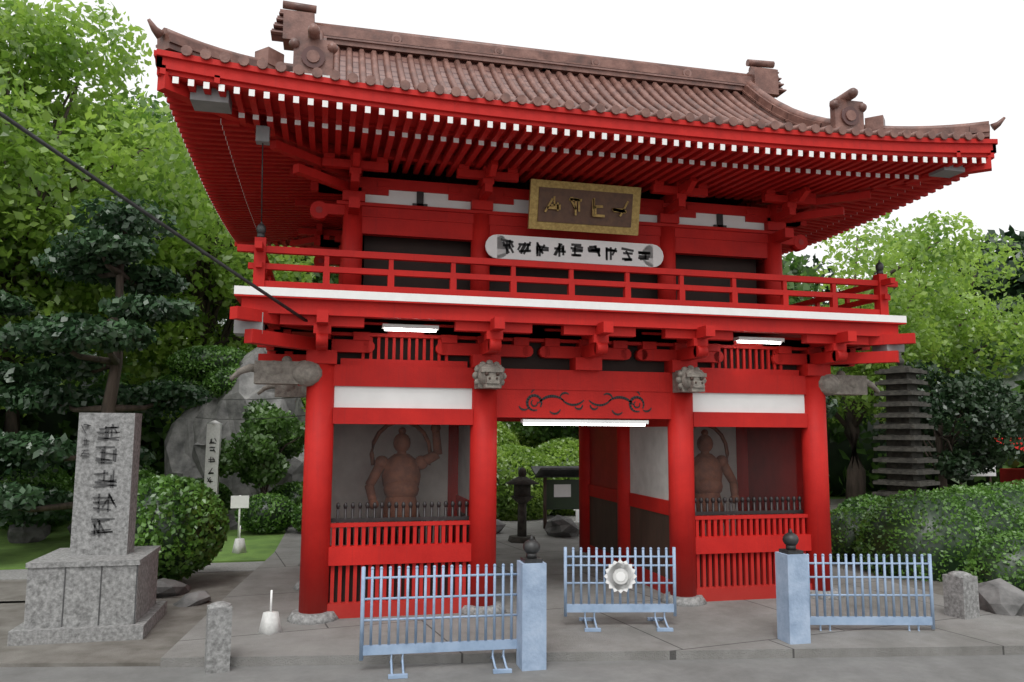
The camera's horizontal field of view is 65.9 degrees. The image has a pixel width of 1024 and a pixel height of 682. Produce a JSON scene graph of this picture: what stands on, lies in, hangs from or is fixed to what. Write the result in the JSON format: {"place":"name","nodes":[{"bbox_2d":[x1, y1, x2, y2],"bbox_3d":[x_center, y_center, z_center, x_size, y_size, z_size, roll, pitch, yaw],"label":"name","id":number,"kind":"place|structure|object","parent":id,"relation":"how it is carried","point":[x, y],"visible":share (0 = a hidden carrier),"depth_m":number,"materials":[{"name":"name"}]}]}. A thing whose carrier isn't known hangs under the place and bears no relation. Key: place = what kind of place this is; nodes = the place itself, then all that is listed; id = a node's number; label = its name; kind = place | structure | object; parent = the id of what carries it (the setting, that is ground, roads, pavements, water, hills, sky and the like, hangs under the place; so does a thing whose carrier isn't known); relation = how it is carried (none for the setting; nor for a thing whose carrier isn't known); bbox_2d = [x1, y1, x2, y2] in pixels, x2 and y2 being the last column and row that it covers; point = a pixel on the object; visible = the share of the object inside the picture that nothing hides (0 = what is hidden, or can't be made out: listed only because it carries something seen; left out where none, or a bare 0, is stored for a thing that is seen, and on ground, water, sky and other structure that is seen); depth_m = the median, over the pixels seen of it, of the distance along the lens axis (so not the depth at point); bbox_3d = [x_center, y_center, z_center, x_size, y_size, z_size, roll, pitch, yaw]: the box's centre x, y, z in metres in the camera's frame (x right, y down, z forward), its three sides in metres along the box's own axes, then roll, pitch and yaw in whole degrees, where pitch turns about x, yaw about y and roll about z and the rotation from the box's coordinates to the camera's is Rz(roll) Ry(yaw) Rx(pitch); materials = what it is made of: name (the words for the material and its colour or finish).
{"place":"outdoors","nodes":[
{"label":"outdoors","id":0,"kind":"place"},
{"bbox_2d":[0,561,263,579],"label":"gravel path","id":1,"kind":"structure","parent":0,"point":[14,574],"depth_m":14.22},
{"bbox_2d":[0,518,285,569],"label":"lawn","id":2,"kind":"structure","parent":0,"point":[261,547],"depth_m":16.58,"materials":[{"name":"green plant"}]},
{"bbox_2d":[0,290,65,478],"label":"pine","id":3,"kind":"object","parent":2,"relation":"on","point":[12,374],"visible":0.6,"depth_m":17.79,"materials":[{"name":"green plant"}]},
{"bbox_2d":[204,420,221,494],"bbox_3d":[-7.264,3.277,19.107,0.620,2.700,0.620,2,-7,-13],"label":"stone marker","id":4,"kind":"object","parent":2,"relation":"on","point":[212,455],"depth_m":19.03,"materials":[{"name":"grey stone"}]},
{"bbox_2d":[230,495,248,537],"bbox_3d":[-6.290,4.065,18.206,0.400,1.000,0.057,2,-7,-13],"label":"garden sign","id":5,"kind":"object","parent":2,"relation":"on","point":[239,501],"visible":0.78,"depth_m":18.21,"materials":[{"name":"white paint"}]},
{"bbox_2d":[232,525,246,553],"bbox_3d":[-5.526,4.030,16.020,0.212,0.560,0.212,-4,-8,32],"label":"path marker","id":6,"kind":"object","parent":2,"relation":"on","point":[239,546],"depth_m":15.96,"materials":[{"name":"white stone"}]},
{"bbox_2d":[0,655,1023,681],"bbox_3d":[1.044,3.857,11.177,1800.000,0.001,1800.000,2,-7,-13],"label":"ground","id":7,"kind":"structure","parent":0,"point":[985,668],"depth_m":8.43,"materials":[{"name":"concrete"}]},
{"bbox_2d":[1,94,199,433],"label":"tall tree","id":8,"kind":"object","parent":7,"relation":"on","point":[88,379],"depth_m":29.22,"materials":[{"name":"green plant"}]},
{"bbox_2d":[0,193,211,527],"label":"pine","id":9,"kind":"object","parent":7,"relation":"on","point":[58,334],"depth_m":16.88,"materials":[{"name":"green plant"}]},
{"bbox_2d":[0,0,233,417],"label":"tall tree","id":10,"kind":"object","parent":7,"relation":"on","point":[21,152],"depth_m":21.09,"materials":[{"name":"green plant"}]},
{"bbox_2d":[0,571,252,666],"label":"dirt patch","id":11,"kind":"object","parent":7,"relation":"on","point":[172,627],"visible":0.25,"depth_m":9.45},
{"bbox_2d":[7,413,166,645],"bbox_3d":[-5.311,2.295,10.190,1.460,2.720,1.460,2,-7,-13],"label":"stone monument","id":12,"kind":"object","parent":11,"relation":"on","point":[96,581],"visible":1,"depth_m":9.97,"materials":[{"name":"grey stone"}]},
{"bbox_2d":[42,103,316,423],"bbox_3d":[-10.712,-1.315,26.830,10.280,13.804,12.174,2,-7,-13],"label":"tall tree","id":13,"kind":"object","parent":7,"relation":"on","point":[237,262],"depth_m":25.35,"materials":[{"name":"green plant"}]},
{"bbox_2d":[204,601,232,673],"bbox_3d":[-3.158,3.168,8.489,0.249,0.704,0.249,3,-7,-22],"label":"stone bollard","id":14,"kind":"object","parent":7,"relation":"on","point":[218,637],"visible":1,"depth_m":8.38,"materials":[{"name":"grey stone"}]},
{"bbox_2d":[214,297,227,335],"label":"tree","id":15,"kind":"object","parent":7,"relation":"on","point":[222,321],"depth_m":43.35,"materials":[{"name":"green plant"}]},
{"bbox_2d":[164,347,305,515],"bbox_3d":[-8.063,3.243,23.736,4.690,6.672,3.677,2,-7,-13],"label":"mound rock","id":16,"kind":"object","parent":7,"relation":"on","point":[185,447],"visible":0.19,"depth_m":22.62,"materials":[{"name":"grey stone"}]},
{"bbox_2d":[218,398,304,495],"bbox_3d":[-6.379,3.183,20.614,2.884,3.430,3.278,2,-7,-13],"label":"bush","id":17,"kind":"object","parent":7,"relation":"on","point":[262,441],"depth_m":19.86,"materials":[{"name":"green plant"}]},
{"bbox_2d":[214,255,338,409],"bbox_3d":[-7.316,0.279,34.275,11.753,12.336,11.145,2,-7,-13],"label":"tree","id":18,"kind":"object","parent":7,"relation":"on","point":[334,278],"visible":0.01,"depth_m":30.07,"materials":[{"name":"green plant"}]},
{"bbox_2d":[301,398,305,411],"bbox_3d":[-3.830,2.795,25.407,6.438,5.409,4.989,2,-7,-13],"label":"tree","id":19,"kind":"object","parent":7,"relation":"on","point":[304,402],"depth_m":24.49,"materials":[{"name":"green plant"}]},
{"bbox_2d":[359,563,516,678],"bbox_3d":[-0.759,3.002,8.618,1.766,1.088,0.610,2,-7,-10],"label":"barrier fence","id":20,"kind":"object","parent":7,"relation":"on","point":[502,643],"visible":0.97,"depth_m":8.59,"materials":[{"name":"metal"}]},
{"bbox_2d":[0,345,887,580],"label":"shrubs","id":21,"kind":"object","parent":7,"relation":"on","point":[198,529],"visible":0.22,"depth_m":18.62,"materials":[{"name":"green plant"}]},
{"bbox_2d":[0,320,1023,497],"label":"trees","id":22,"kind":"object","parent":7,"relation":"on","point":[29,421],"visible":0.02,"depth_m":30.11,"materials":[{"name":"green plant"}]},
{"bbox_2d":[0,336,1023,495],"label":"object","id":23,"kind":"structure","parent":7,"relation":"on","point":[837,463],"depth_m":30.46,"materials":[{"name":"green plant"}]},
{"bbox_2d":[7,515,1023,615],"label":"rocks","id":24,"kind":"object","parent":7,"relation":"on","point":[999,596],"visible":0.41,"depth_m":11.85,"materials":[{"name":"grey stone"}]},
{"bbox_2d":[505,467,538,542],"bbox_3d":[0.228,3.734,17.821,0.727,1.750,0.840,2,-7,-13],"label":"stone lantern","id":25,"kind":"object","parent":7,"relation":"on","point":[522,483],"visible":0.95,"depth_m":17.70,"materials":[{"name":"grey stone"}]},
{"bbox_2d":[516,535,546,670],"bbox_3d":[0.213,2.857,8.697,0.270,1.410,0.270,2,-7,-13],"label":"gate post","id":26,"kind":"object","parent":7,"relation":"on","point":[531,613],"visible":1,"depth_m":8.57,"materials":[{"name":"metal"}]},
{"bbox_2d":[496,421,578,520],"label":"shrubs","id":27,"kind":"object","parent":7,"relation":"on","point":[528,504],"visible":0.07,"depth_m":22.05,"materials":[{"name":"green plant"}]},
{"bbox_2d":[511,422,578,442],"bbox_3d":[3.460,2.513,26.463,7.232,6.265,6.959,2,-7,-13],"label":"tree","id":28,"kind":"object","parent":7,"relation":"on","point":[543,432],"depth_m":25.82,"materials":[{"name":"green plant"}]},
{"bbox_2d":[531,466,578,528],"bbox_3d":[1.431,4.078,20.339,1.700,1.656,1.015,2,-7,-13],"label":"notice board","id":29,"kind":"object","parent":7,"relation":"on","point":[560,494],"visible":0.54,"depth_m":20.25,"materials":[{"name":"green wood"}]},
{"bbox_2d":[573,509,578,521],"bbox_3d":[2.567,4.807,21.763,1.800,0.745,0.090,2,-7,-13],"label":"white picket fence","id":30,"kind":"object","parent":7,"relation":"on","point":[577,515],"visible":0.02,"depth_m":21.57,"materials":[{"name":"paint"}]},
{"bbox_2d":[160,514,1023,667],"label":"pavement slab","id":31,"kind":"structure","parent":7,"relation":"on","point":[738,629],"depth_m":9.83,"materials":[{"name":"concrete"}]},
{"bbox_2d":[258,590,281,634],"bbox_3d":[-2.951,3.335,9.656,0.212,0.560,0.212,-4,-8,32],"label":"path marker","id":32,"kind":"object","parent":31,"relation":"on","point":[270,624],"visible":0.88,"depth_m":9.60,"materials":[{"name":"white stone"}]},
{"bbox_2d":[229,140,915,624],"bbox_3d":[0.574,0.839,13.631,9.855,6.410,6.490,2,-7,-13],"label":"temple gate","id":33,"kind":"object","parent":31,"relation":"on","point":[673,354],"visible":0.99,"depth_m":11.65,"materials":[{"name":"red wood"}]},
{"bbox_2d":[147,0,1005,254],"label":"gate roof","id":34,"kind":"structure","parent":33,"relation":"on","point":[234,114],"depth_m":11.19,"materials":[{"name":"red wood"}]},
{"bbox_2d":[0,111,313,419],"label":"overhead cables","id":35,"kind":"object","parent":34,"relation":"attached to","point":[92,176],"visible":0.95,"depth_m":8.50,"materials":[{"name":"metal"}]},
{"bbox_2d":[564,547,676,631],"bbox_3d":[1.386,3.141,10.114,1.449,0.978,0.610,1,-7,-2],"label":"barrier fence","id":36,"kind":"object","parent":31,"relation":"on","point":[620,576],"visible":1,"depth_m":10.10,"materials":[{"name":"metal"}]},
{"bbox_2d":[775,528,810,644],"bbox_3d":[3.354,2.962,9.445,0.270,1.410,0.270,2,-7,-13],"label":"gate post","id":37,"kind":"object","parent":31,"relation":"on","point":[792,595],"visible":0.98,"depth_m":9.33,"materials":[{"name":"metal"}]},
{"bbox_2d":[808,554,934,630],"bbox_3d":[4.417,3.211,9.941,1.793,1.038,0.610,0,-7,-1],"label":"barrier fence","id":38,"kind":"object","parent":31,"relation":"on","point":[886,619],"visible":0.73,"depth_m":9.94,"materials":[{"name":"metal"}]},
{"bbox_2d":[942,571,979,619],"bbox_3d":[6.108,3.487,10.737,0.312,0.695,0.312,3,-7,-22],"label":"stone bollard","id":39,"kind":"object","parent":31,"relation":"on","point":[961,594],"visible":0.95,"depth_m":10.64,"materials":[{"name":"grey stone"}]},
{"bbox_2d":[789,296,793,304],"bbox_3d":[6.175,0.981,29.347,7.759,9.974,8.156,2,-7,-13],"label":"tree","id":40,"kind":"object","parent":7,"relation":"on","point":[791,300],"depth_m":26.59,"materials":[{"name":"green plant"}]},
{"bbox_2d":[782,252,821,306],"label":"tree","id":41,"kind":"object","parent":7,"relation":"on","point":[791,269],"visible":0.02,"depth_m":42.31,"materials":[{"name":"green plant"}]},
{"bbox_2d":[782,254,873,306],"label":"tree","id":42,"kind":"object","parent":7,"relation":"on","point":[816,260],"visible":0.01,"depth_m":57.50,"materials":[{"name":"green plant"}]},
{"bbox_2d":[826,395,837,419],"bbox_3d":[7.571,2.750,23.497,4.544,5.114,4.728,2,-7,-13],"label":"dark tree","id":43,"kind":"object","parent":7,"relation":"on","point":[830,411],"visible":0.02,"depth_m":22.05,"materials":[{"name":"green plant"}]},
{"bbox_2d":[812,210,982,498],"bbox_3d":[11.835,0.369,27.263,10.441,10.781,10.349,2,-7,-13],"label":"tree","id":44,"kind":"object","parent":7,"relation":"on","point":[922,328],"depth_m":25.26,"materials":[{"name":"green plant"}]},
{"bbox_2d":[872,352,939,500],"bbox_3d":[10.873,2.698,21.890,1.600,4.865,1.600,5,-8,-38],"label":"stone pagoda","id":45,"kind":"object","parent":7,"relation":"on","point":[905,460],"visible":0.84,"depth_m":21.63,"materials":[{"name":"grey stone"}]},
{"bbox_2d":[820,228,1023,399],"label":"tree","id":46,"kind":"object","parent":7,"relation":"on","point":[978,329],"depth_m":28.34,"materials":[{"name":"green plant"}]},
{"bbox_2d":[872,359,1023,493],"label":"dark tree","id":47,"kind":"object","parent":7,"relation":"on","point":[979,402],"depth_m":22.69,"materials":[{"name":"green plant"}]},
{"bbox_2d":[904,225,1023,320],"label":"tree","id":48,"kind":"object","parent":7,"relation":"on","point":[1016,289],"visible":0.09,"depth_m":39.47,"materials":[{"name":"green plant"}]},
{"bbox_2d":[959,465,995,488],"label":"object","id":49,"kind":"object","parent":7,"relation":"on","point":[990,474],"visible":0.02,"depth_m":24.68,"materials":[{"name":"white wood"}]},
{"bbox_2d":[994,438,1023,484],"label":"red shrine roof","id":50,"kind":"structure","parent":7,"relation":"on","point":[1009,474],"depth_m":26.51,"materials":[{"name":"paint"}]},
{"bbox_2d":[1,0,1023,357],"label":"sky","id":51,"kind":"structure","parent":0,"point":[911,62],"materials":[{"name":"white"}]},
{"bbox_2d":[830,496,844,498],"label":"garden soil","id":52,"kind":"structure","parent":0,"point":[835,497],"depth_m":30.84,"materials":[{"name":"green soil"}]},
{"bbox_2d":[830,499,1023,616],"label":"garden soil","id":53,"kind":"structure","parent":0,"point":[937,585],"depth_m":13.53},
{"bbox_2d":[830,478,1023,590],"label":"hedge","id":54,"kind":"object","parent":53,"relation":"on","point":[953,564],"visible":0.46,"depth_m":13.78,"materials":[{"name":"green plant"}]}
]}

